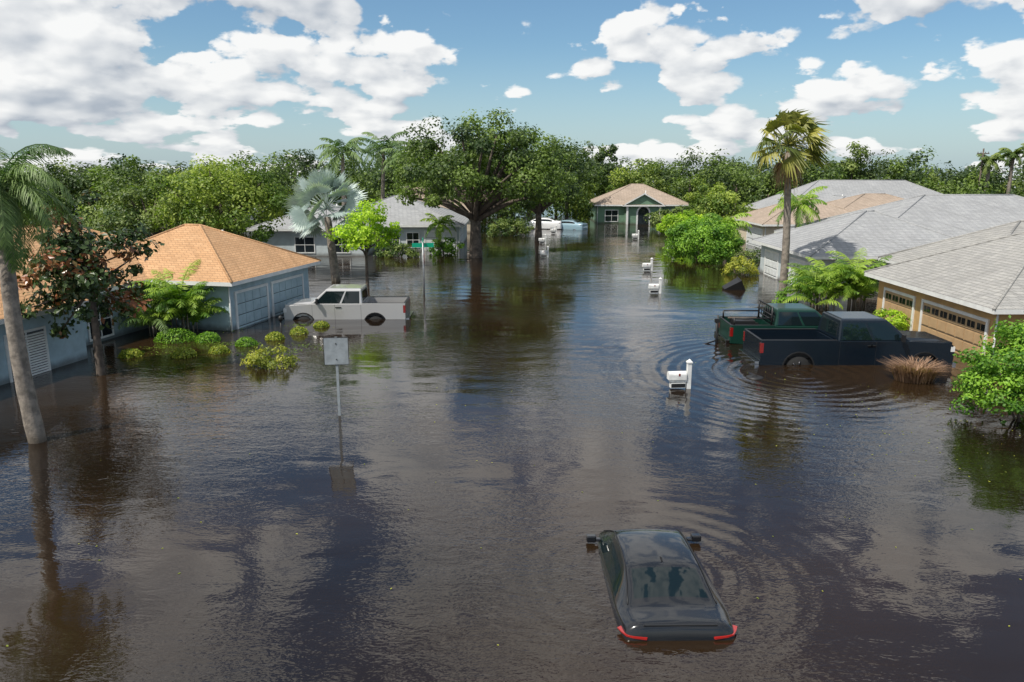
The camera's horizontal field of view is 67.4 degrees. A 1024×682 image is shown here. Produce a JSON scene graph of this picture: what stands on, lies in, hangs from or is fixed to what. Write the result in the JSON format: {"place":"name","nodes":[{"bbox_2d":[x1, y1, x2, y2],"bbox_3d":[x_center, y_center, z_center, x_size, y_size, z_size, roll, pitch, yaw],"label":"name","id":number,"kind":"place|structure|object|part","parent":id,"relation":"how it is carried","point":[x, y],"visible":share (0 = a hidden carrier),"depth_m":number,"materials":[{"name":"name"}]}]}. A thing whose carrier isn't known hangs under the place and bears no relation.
{"place":"outdoors","nodes":[
{"label":"outdoors","id":0,"kind":"place"},
{"bbox_2d":[142,323,322,356],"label":"flooded lawn","id":1,"kind":"structure","parent":0,"point":[241,344],"depth_m":30.42,"materials":[{"name":"green plant"}]},
{"bbox_2d":[117,348,143,357],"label":"garden mound shrub","id":2,"kind":"object","parent":1,"relation":"on","point":[136,352],"visible":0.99,"depth_m":28.61,"materials":[{"name":"green plant"}]},
{"bbox_2d":[153,328,196,343],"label":"garden mound shrub","id":3,"kind":"object","parent":1,"relation":"on","point":[176,335],"visible":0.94,"depth_m":31.22,"materials":[{"name":"green plant"}]},
{"bbox_2d":[194,331,221,342],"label":"garden mound shrub","id":4,"kind":"object","parent":1,"relation":"on","point":[207,335],"visible":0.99,"depth_m":31.13,"materials":[{"name":"green plant"}]},
{"bbox_2d":[208,344,230,353],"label":"garden mound shrub","id":5,"kind":"object","parent":1,"relation":"on","point":[220,348],"visible":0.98,"depth_m":29.22,"materials":[{"name":"green plant"}]},
{"bbox_2d":[234,336,257,346],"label":"garden mound shrub","id":6,"kind":"object","parent":1,"relation":"on","point":[247,340],"visible":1,"depth_m":30.48,"materials":[{"name":"green plant"}]},
{"bbox_2d":[0,173,1023,681],"bbox_3d":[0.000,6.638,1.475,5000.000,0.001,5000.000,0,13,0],"label":"flood water","id":7,"kind":"structure","parent":0,"point":[514,423],"depth_m":16.50,"materials":[{"name":"brown liquid"}]},
{"bbox_2d":[110,287,188,336],"bbox_3d":[-15.230,-1.059,32.347,3.284,2.632,3.171,0,13,0],"label":"areca palm shrub","id":8,"kind":"object","parent":7,"relation":"on","point":[152,325],"visible":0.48,"depth_m":31.87,"materials":[{"name":"green plant"}]},
{"bbox_2d":[123,259,228,332],"bbox_3d":[-14.093,-1.598,32.825,4.065,3.477,4.046,0,13,0],"label":"areca palm shrub","id":9,"kind":"object","parent":7,"relation":"on","point":[179,300],"visible":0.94,"depth_m":32.21,"materials":[{"name":"green plant"}]},
{"bbox_2d":[170,347,197,358],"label":"garden mound shrub","id":10,"kind":"object","parent":7,"relation":"in","point":[182,350],"visible":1,"depth_m":28.59,"materials":[{"name":"green plant"}]},
{"bbox_2d":[239,343,299,369],"bbox_3d":[-8.634,0.824,27.394,2.024,1.533,1.584,0,13,0],"label":"shrub","id":11,"kind":"object","parent":7,"relation":"on","point":[256,359],"visible":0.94,"depth_m":27.13,"materials":[{"name":"green plant"}]},
{"bbox_2d":[264,331,285,340],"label":"garden mound shrub","id":12,"kind":"object","parent":7,"relation":"in","point":[273,334],"visible":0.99,"depth_m":31.54,"materials":[{"name":"green plant"}]},
{"bbox_2d":[290,326,308,334],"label":"garden mound shrub","id":13,"kind":"object","parent":7,"relation":"in","point":[299,329],"visible":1,"depth_m":32.60,"materials":[{"name":"green plant"}]},
{"bbox_2d":[313,321,329,327],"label":"garden mound shrub","id":14,"kind":"object","parent":7,"relation":"in","point":[318,324],"visible":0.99,"depth_m":34.09,"materials":[{"name":"green plant"}]},
{"bbox_2d":[283,284,413,319],"bbox_3d":[-7.810,-1.605,36.779,5.960,2.055,2.520,0,13,-1],"label":"pickup truck","id":15,"kind":"object","parent":7,"relation":"on","point":[345,301],"visible":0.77,"depth_m":35.81,"materials":[{"name":"silver metal"}]},
{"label":"windows","id":16,"kind":"part","parent":15,"relation":"part of","materials":[{"name":"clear glass"}]},
{"bbox_2d":[372,241,420,257],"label":"shrub","id":17,"kind":"object","parent":7,"relation":"on","point":[401,246],"visible":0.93,"depth_m":61.57,"materials":[{"name":"green plant"}]},
{"bbox_2d":[427,236,468,254],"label":"shrub","id":18,"kind":"object","parent":7,"relation":"on","point":[448,247],"visible":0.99,"depth_m":63.52,"materials":[{"name":"green plant"}]},
{"bbox_2d":[486,217,534,236],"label":"shrub","id":19,"kind":"object","parent":7,"relation":"on","point":[517,225],"visible":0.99,"depth_m":80.92,"materials":[{"name":"green plant"}]},
{"bbox_2d":[6,327,1021,646],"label":"floating leaves","id":20,"kind":"object","parent":7,"relation":"on","point":[776,445],"visible":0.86,"depth_m":18.93,"materials":[{"name":"plant"}]},
{"bbox_2d":[524,217,561,228],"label":"sedan car","id":21,"kind":"object","parent":7,"relation":"on","point":[549,223],"visible":0.62,"depth_m":90.68,"materials":[{"name":"white paint"}]},
{"bbox_2d":[562,220,587,229],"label":"sedan car","id":22,"kind":"object","parent":7,"relation":"on","point":[573,224],"visible":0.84,"depth_m":90.21,"materials":[{"name":"blue paint"}]},
{"bbox_2d":[586,528,736,640],"bbox_3d":[2.467,4.147,13.722,2.140,1.465,4.770,0,10,-1],"label":"sedan car","id":23,"kind":"object","parent":7,"relation":"on","point":[659,585],"visible":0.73,"depth_m":12.21,"materials":[{"name":"black paint"}]},
{"bbox_2d":[644,204,707,228],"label":"hedge","id":24,"kind":"object","parent":7,"relation":"on","point":[655,218],"visible":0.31,"depth_m":90.61,"materials":[{"name":"green plant"}]},
{"bbox_2d":[656,209,702,234],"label":"hedge","id":25,"kind":"object","parent":7,"relation":"on","point":[669,220],"visible":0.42,"depth_m":74.59,"materials":[{"name":"green plant"}]},
{"bbox_2d":[704,315,719,343],"bbox_3d":[8.249,-0.193,31.290,0.653,1.603,2.010,10,16,37],"label":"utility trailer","id":26,"kind":"object","parent":7,"relation":"in","point":[717,321],"visible":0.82,"depth_m":30.85,"materials":[{"name":"black metal"}]},
{"bbox_2d":[693,216,742,249],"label":"shrub","id":27,"kind":"object","parent":7,"relation":"on","point":[708,218],"visible":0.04,"depth_m":65.57,"materials":[{"name":"green plant"}]},
{"bbox_2d":[722,276,744,289],"bbox_3d":[12.916,-3.074,44.910,1.130,0.791,0.800,-25,21,8],"label":"floating trash bin","id":28,"kind":"object","parent":7,"relation":"on","point":[736,283],"visible":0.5,"depth_m":44.58,"materials":[{"name":"black plastic"}]},
{"bbox_2d":[720,255,759,275],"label":"flowering shrub","id":29,"kind":"object","parent":7,"relation":"on","point":[739,264],"visible":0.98,"depth_m":50.82,"materials":[{"name":"green plant"}]},
{"bbox_2d":[731,246,760,268],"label":"flowering shrub","id":30,"kind":"object","parent":7,"relation":"on","point":[748,254],"visible":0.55,"depth_m":53.91,"materials":[{"name":"green plant"}]},
{"bbox_2d":[746,375,763,379],"bbox_3d":[8.150,1.201,25.774,0.560,0.132,0.560,0,13,0],"label":"floating lid","id":31,"kind":"object","parent":7,"relation":"on","point":[754,377],"visible":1,"depth_m":25.65,"materials":[{"name":"black plastic"}]},
{"bbox_2d":[714,300,821,343],"bbox_3d":[11.535,-0.560,31.582,5.910,2.030,2.470,0,13,1],"label":"pickup truck","id":32,"kind":"object","parent":7,"relation":"on","point":[780,315],"visible":0.28,"depth_m":30.71,"materials":[{"name":"teal paint"}]},
{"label":"windows","id":33,"kind":"part","parent":32,"relation":"part of","materials":[{"name":"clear glass"}]},
{"bbox_2d":[771,288,798,302],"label":"shrub","id":34,"kind":"object","parent":7,"relation":"on","point":[782,295],"visible":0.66,"depth_m":39.01,"materials":[{"name":"green plant"}]},
{"bbox_2d":[785,263,841,302],"bbox_3d":[16.123,-2.733,39.954,3.627,2.600,3.744,0,13,0],"label":"areca palm shrub","id":35,"kind":"object","parent":7,"relation":"on","point":[794,264],"visible":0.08,"depth_m":39.98,"materials":[{"name":"green plant"}]},
{"bbox_2d":[779,257,869,310],"bbox_3d":[15.281,-2.517,38.035,4.338,3.011,3.766,0,13,0],"label":"areca palm shrub","id":36,"kind":"object","parent":7,"relation":"on","point":[811,278],"visible":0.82,"depth_m":37.88,"materials":[{"name":"green plant"}]},
{"bbox_2d":[738,311,955,364],"bbox_3d":[12.285,0.110,28.349,7.210,2.185,2.620,0,13,0],"label":"pickup truck","id":37,"kind":"object","parent":7,"relation":"on","point":[849,338],"visible":0.86,"depth_m":27.36,"materials":[{"name":"black paint"}]},
{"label":"windows","id":38,"kind":"part","parent":37,"relation":"part of","materials":[{"name":"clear glass"}]},
{"bbox_2d":[811,247,892,310],"bbox_3d":[16.913,-2.734,37.947,4.259,3.473,4.213,0,13,0],"label":"areca palm shrub","id":39,"kind":"object","parent":7,"relation":"on","point":[866,288],"visible":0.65,"depth_m":37.59,"materials":[{"name":"green plant"}]},
{"bbox_2d":[873,308,910,330],"bbox_3d":[16.194,-0.569,33.224,1.567,1.724,2.130,-4,13,-16],"label":"shrub","id":40,"kind":"object","parent":7,"relation":"on","point":[899,322],"visible":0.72,"depth_m":32.83,"materials":[{"name":"green plant"}]},
{"bbox_2d":[881,354,956,383],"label":"ornamental grass","id":41,"kind":"object","parent":7,"relation":"on","point":[917,372],"depth_m":25.24,"materials":[{"name":"beige plant"}]},
{"bbox_2d":[949,315,1023,423],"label":"shrub","id":42,"kind":"object","parent":7,"relation":"on","point":[985,372],"visible":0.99,"depth_m":20.94,"materials":[{"name":"green plant"}]},
{"bbox_2d":[0,0,1023,172],"label":"sky","id":43,"kind":"structure","parent":0,"point":[161,82],"materials":[{"name":"blue"}]},
{"label":"ground","id":44,"kind":"structure","parent":0,"visible":0},
{"bbox_2d":[0,144,79,443],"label":"queen palm tree","id":45,"kind":"object","parent":44,"relation":"on","point":[32,419],"visible":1,"depth_m":18.89,"materials":[{"name":"green plant"}]},
{"bbox_2d":[12,183,166,240],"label":"distant trees","id":46,"kind":"object","parent":44,"relation":"on","point":[91,212],"visible":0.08,"depth_m":70.78,"materials":[{"name":"green plant"}]},
{"bbox_2d":[15,189,164,375],"bbox_3d":[-14.247,-1.546,25.722,4.458,7.057,4.229,8,15,31],"label":"magnolia tree","id":47,"kind":"object","parent":44,"relation":"on","point":[75,271],"visible":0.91,"depth_m":24.93,"materials":[{"name":"green plant"}]},
{"bbox_2d":[82,166,209,239],"bbox_3d":[-27.522,-9.550,59.510,10.230,8.025,9.108,0,13,0],"label":"shade tree","id":48,"kind":"object","parent":44,"relation":"on","point":[123,211],"visible":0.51,"depth_m":57.51,"materials":[{"name":"green plant"}]},
{"bbox_2d":[0,267,309,384],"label":"walls","id":49,"kind":"structure","parent":44,"relation":"on","point":[72,348],"depth_m":31.66,"materials":[{"name":"blue paint"}]},
{"bbox_2d":[3,273,304,382],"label":"doors and windows","id":50,"kind":"structure","parent":49,"relation":"attached to","point":[252,305],"depth_m":34.07,"materials":[{"name":"blue metal"}]},
{"bbox_2d":[0,223,320,324],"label":"roof","id":51,"kind":"structure","parent":49,"relation":"on","point":[228,259],"depth_m":34.59,"materials":[{"name":"orange"}]},
{"bbox_2d":[4,150,341,234],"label":"distant trees","id":52,"kind":"object","parent":44,"relation":"on","point":[110,171],"visible":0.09,"depth_m":80.99,"materials":[{"name":"green plant"}]},
{"bbox_2d":[145,153,294,242],"bbox_3d":[-20.936,-8.969,55.163,11.212,8.776,10.095,0,13,0],"label":"shade tree","id":53,"kind":"object","parent":44,"relation":"on","point":[246,189],"visible":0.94,"depth_m":53.21,"materials":[{"name":"green plant"}]},
{"bbox_2d":[278,315,282,330],"bbox_3d":[-10.000,-0.376,33.312,0.200,1.480,0.190,0,13,0],"label":"path lamp","id":54,"kind":"object","parent":44,"relation":"on","point":[280,318],"visible":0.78,"depth_m":33.17,"materials":[{"name":"black plastic"}]},
{"bbox_2d":[283,167,367,281],"bbox_3d":[-11.472,-6.844,47.594,5.151,7.960,5.273,0,13,0],"label":"silver fan palm tree","id":55,"kind":"object","parent":44,"relation":"on","point":[320,182],"visible":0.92,"depth_m":46.59,"materials":[{"name":"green plant"}]},
{"bbox_2d":[323,337,348,415],"bbox_3d":[-4.899,1.420,21.659,0.690,3.130,0.070,-1,13,-4],"label":"road sign","id":56,"kind":"object","parent":44,"relation":"on","point":[336,351],"visible":0.96,"depth_m":21.40,"materials":[{"name":"metal"}]},
{"bbox_2d":[314,137,376,204],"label":"background palm tree","id":57,"kind":"object","parent":44,"relation":"on","point":[346,150],"visible":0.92,"depth_m":73.43,"materials":[{"name":"green plant"}]},
{"bbox_2d":[256,225,466,255],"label":"walls","id":58,"kind":"structure","parent":44,"relation":"on","point":[283,239],"depth_m":62.39,"materials":[{"name":"paint"}]},
{"bbox_2d":[246,194,469,230],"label":"roof","id":59,"kind":"structure","parent":58,"relation":"on","point":[411,215],"depth_m":67.50,"materials":[{"name":"grey"}]},
{"bbox_2d":[294,227,463,252],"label":"doors and windows","id":60,"kind":"structure","parent":58,"relation":"attached to","point":[306,244],"depth_m":66.50,"materials":[{"name":"white glass"}]},
{"bbox_2d":[321,197,402,288],"bbox_3d":[-8.312,-5.273,44.728,4.413,6.087,4.074,-8,15,-33],"label":"young lime tree","id":61,"kind":"object","parent":44,"relation":"on","point":[365,237],"visible":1,"depth_m":43.94,"materials":[{"name":"green plant"}]},
{"bbox_2d":[359,131,408,198],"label":"background palm tree","id":62,"kind":"object","parent":44,"relation":"on","point":[376,147],"visible":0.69,"depth_m":77.58,"materials":[{"name":"green plant"}]},
{"bbox_2d":[380,143,417,192],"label":"background palm tree","id":63,"kind":"object","parent":44,"relation":"on","point":[390,159],"visible":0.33,"depth_m":75.39,"materials":[{"name":"green plant"}]},
{"bbox_2d":[412,238,433,293],"bbox_3d":[-4.950,-3.780,43.004,0.789,3.920,0.943,11,17,41],"label":"street name sign","id":64,"kind":"object","parent":44,"relation":"on","point":[422,244],"visible":0.89,"depth_m":42.70,"materials":[{"name":"metal"}]},
{"bbox_2d":[420,213,455,251],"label":"background palm tree","id":65,"kind":"object","parent":44,"relation":"on","point":[441,223],"visible":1,"depth_m":63.16,"materials":[{"name":"green plant"}]},
{"bbox_2d":[467,221,469,232],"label":"walls","id":66,"kind":"structure","parent":44,"relation":"on","point":[468,227],"depth_m":85.30,"materials":[{"name":"beige paint"}]},
{"bbox_2d":[405,187,469,211],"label":"roof","id":67,"kind":"structure","parent":66,"relation":"on","point":[422,195],"depth_m":86.90,"materials":[{"name":"beige"}]},
{"bbox_2d":[388,107,579,257],"bbox_3d":[-2.430,-11.935,60.571,14.425,12.221,13.763,-3,13,-13],"label":"oak tree","id":68,"kind":"object","parent":44,"relation":"on","point":[480,192],"visible":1,"depth_m":58.00,"materials":[{"name":"green plant"}]},
{"bbox_2d":[0,137,1023,209],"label":"distant trees","id":69,"kind":"object","parent":44,"relation":"on","point":[305,171],"visible":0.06,"depth_m":133.76,"materials":[{"name":"green plant"}]},
{"bbox_2d":[25,124,1023,215],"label":"distant trees","id":70,"kind":"object","parent":44,"relation":"on","point":[609,152],"visible":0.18,"depth_m":113.33,"materials":[{"name":"green plant"}]},
{"bbox_2d":[35,141,1023,215],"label":"distant trees","id":71,"kind":"object","parent":44,"relation":"on","point":[310,158],"visible":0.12,"depth_m":113.71,"materials":[{"name":"green plant"}]},
{"bbox_2d":[307,128,768,227],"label":"distant trees","id":72,"kind":"object","parent":44,"relation":"on","point":[375,191],"visible":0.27,"depth_m":98.71,"materials":[{"name":"green plant"}]},
{"bbox_2d":[501,143,580,240],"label":"oak tree","id":73,"kind":"object","parent":44,"relation":"on","point":[538,211],"visible":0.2,"depth_m":74.39,"materials":[{"name":"green plant"}]},
{"bbox_2d":[539,234,545,243],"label":"mailbox","id":74,"kind":"object","parent":44,"relation":"on","point":[542,240],"visible":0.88,"depth_m":72.58,"materials":[{"name":"white paint"}]},
{"bbox_2d":[540,246,548,256],"bbox_3d":[2.586,-6.715,61.502,0.730,1.825,0.228,-1,13,-6],"label":"mailbox","id":75,"kind":"object","parent":44,"relation":"on","point":[543,253],"visible":0.91,"depth_m":61.36,"materials":[{"name":"white paint"}]},
{"bbox_2d":[550,225,556,233],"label":"mailbox","id":76,"kind":"object","parent":44,"relation":"on","point":[553,230],"visible":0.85,"depth_m":84.30,"materials":[{"name":"white paint"}]},
{"bbox_2d":[632,230,638,238],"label":"mailbox","id":77,"kind":"object","parent":44,"relation":"on","point":[634,236],"visible":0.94,"depth_m":77.47,"materials":[{"name":"white paint"}]},
{"bbox_2d":[590,206,685,223],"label":"walls","id":78,"kind":"structure","parent":44,"relation":"on","point":[632,210],"depth_m":100.14,"materials":[{"name":"green paint"}]},
{"bbox_2d":[597,193,669,223],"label":"doors and windows","id":79,"kind":"structure","parent":78,"relation":"attached to","point":[636,199],"depth_m":98.71,"materials":[{"name":"beige"}]},
{"bbox_2d":[591,184,688,205],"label":"roof","id":80,"kind":"structure","parent":78,"relation":"on","point":[621,196],"depth_m":101.40,"materials":[{"name":"beige"}]},
{"bbox_2d":[642,258,652,270],"bbox_3d":[9.386,-4.871,53.205,0.730,1.825,0.228,-1,13,-6],"label":"mailbox","id":81,"kind":"object","parent":44,"relation":"on","point":[647,266],"visible":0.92,"depth_m":53.06,"materials":[{"name":"white paint"}]},
{"bbox_2d":[648,277,661,293],"bbox_3d":[8.085,-2.702,43.444,0.730,1.825,0.228,0,13,0],"label":"mailbox","id":82,"kind":"object","parent":44,"relation":"on","point":[654,288],"visible":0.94,"depth_m":43.29,"materials":[{"name":"white paint"}]},
{"bbox_2d":[667,359,692,388],"bbox_3d":[5.335,1.506,24.505,0.766,1.916,0.239,-1,13,-5],"label":"mailbox","id":83,"kind":"object","parent":44,"relation":"on","point":[677,379],"visible":0.89,"depth_m":24.36,"materials":[{"name":"white paint"}]},
{"bbox_2d":[569,158,798,222],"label":"distant trees","id":84,"kind":"object","parent":44,"relation":"on","point":[719,202],"visible":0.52,"depth_m":97.47,"materials":[{"name":"green plant"}]},
{"bbox_2d":[662,213,747,263],"bbox_3d":[14.597,-7.464,58.541,6.253,4.459,5.754,5,14,22],"label":"shrub","id":85,"kind":"object","parent":44,"relation":"on","point":[715,235],"visible":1,"depth_m":57.53,"materials":[{"name":"green plant"}]},
{"bbox_2d":[703,213,751,248],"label":"background palm tree","id":86,"kind":"object","parent":44,"relation":"on","point":[740,221],"visible":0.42,"depth_m":61.05,"materials":[{"name":"green plant"}]},
{"bbox_2d":[736,222,782,242],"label":"walls","id":87,"kind":"structure","parent":44,"relation":"on","point":[770,229],"depth_m":68.10,"materials":[{"name":"beige paint"}]},
{"bbox_2d":[746,226,765,247],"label":"doors and windows","id":88,"kind":"structure","parent":87,"relation":"attached to","point":[756,232],"depth_m":70.56,"materials":[{"name":"white glass"}]},
{"bbox_2d":[732,193,903,225],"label":"roof","id":89,"kind":"structure","parent":87,"relation":"on","point":[761,217],"depth_m":71.82,"materials":[{"name":"beige"}]},
{"bbox_2d":[749,109,837,297],"bbox_3d":[14.664,-6.789,40.782,4.367,10.764,4.294,0,13,0],"label":"tall fan palm tree","id":90,"kind":"object","parent":44,"relation":"on","point":[792,160],"visible":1,"depth_m":39.70,"materials":[{"name":"green plant"}]},
{"bbox_2d":[769,186,826,227],"bbox_3d":[21.023,-8.163,56.798,3.900,6.492,4.154,0,13,0],"label":"background palm tree","id":91,"kind":"object","parent":44,"relation":"on","point":[804,202],"visible":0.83,"depth_m":55.77,"materials":[{"name":"green plant"}]},
{"bbox_2d":[760,245,889,292],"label":"walls","id":92,"kind":"structure","parent":44,"relation":"on","point":[826,261],"depth_m":45.33,"materials":[{"name":"paint"}]},
{"bbox_2d":[763,249,878,285],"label":"doors and windows","id":93,"kind":"structure","parent":92,"relation":"attached to","point":[771,261],"depth_m":49.63,"materials":[{"name":"white glass"}]},
{"bbox_2d":[752,194,1023,258],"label":"roof","id":94,"kind":"structure","parent":92,"relation":"on","point":[892,227],"depth_m":47.91,"materials":[{"name":"grey"}]},
{"bbox_2d":[742,165,1023,212],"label":"distant trees","id":95,"kind":"object","parent":44,"relation":"on","point":[972,185],"visible":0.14,"depth_m":99.90,"materials":[{"name":"green plant"}]},
{"bbox_2d":[876,280,1023,364],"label":"walls","id":96,"kind":"structure","parent":44,"relation":"on","point":[921,296],"depth_m":30.26,"materials":[{"name":"beige paint"}]},
{"bbox_2d":[881,287,998,357],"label":"doors and windows","id":97,"kind":"structure","parent":96,"relation":"attached to","point":[960,329],"depth_m":30.15,"materials":[{"name":"beige wood"}]},
{"bbox_2d":[864,220,1023,313],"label":"roof","id":98,"kind":"structure","parent":96,"relation":"on","point":[982,270],"depth_m":31.00,"materials":[{"name":"grey tile"}]},
{"bbox_2d":[977,148,989,189],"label":"utility pole","id":99,"kind":"object","parent":44,"relation":"on","point":[982,153],"visible":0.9,"depth_m":101.26,"materials":[{"name":"brown wood"}]},
{"bbox_2d":[976,152,1006,190],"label":"background palm tree","id":100,"kind":"object","parent":44,"relation":"on","point":[988,161],"visible":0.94,"depth_m":100.75,"materials":[{"name":"green plant"}]},
{"bbox_2d":[998,146,1023,193],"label":"background palm tree","id":101,"kind":"object","parent":44,"relation":"on","point":[1010,155],"visible":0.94,"depth_m":101.08,"materials":[{"name":"green plant"}]},
{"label":"walls","id":102,"kind":"object","parent":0,"visible":0},
{"bbox_2d":[745,180,941,208],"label":"roof","id":103,"kind":"structure","parent":102,"relation":"on","point":[841,189],"depth_m":88.69,"materials":[{"name":"grey"}]}
]}

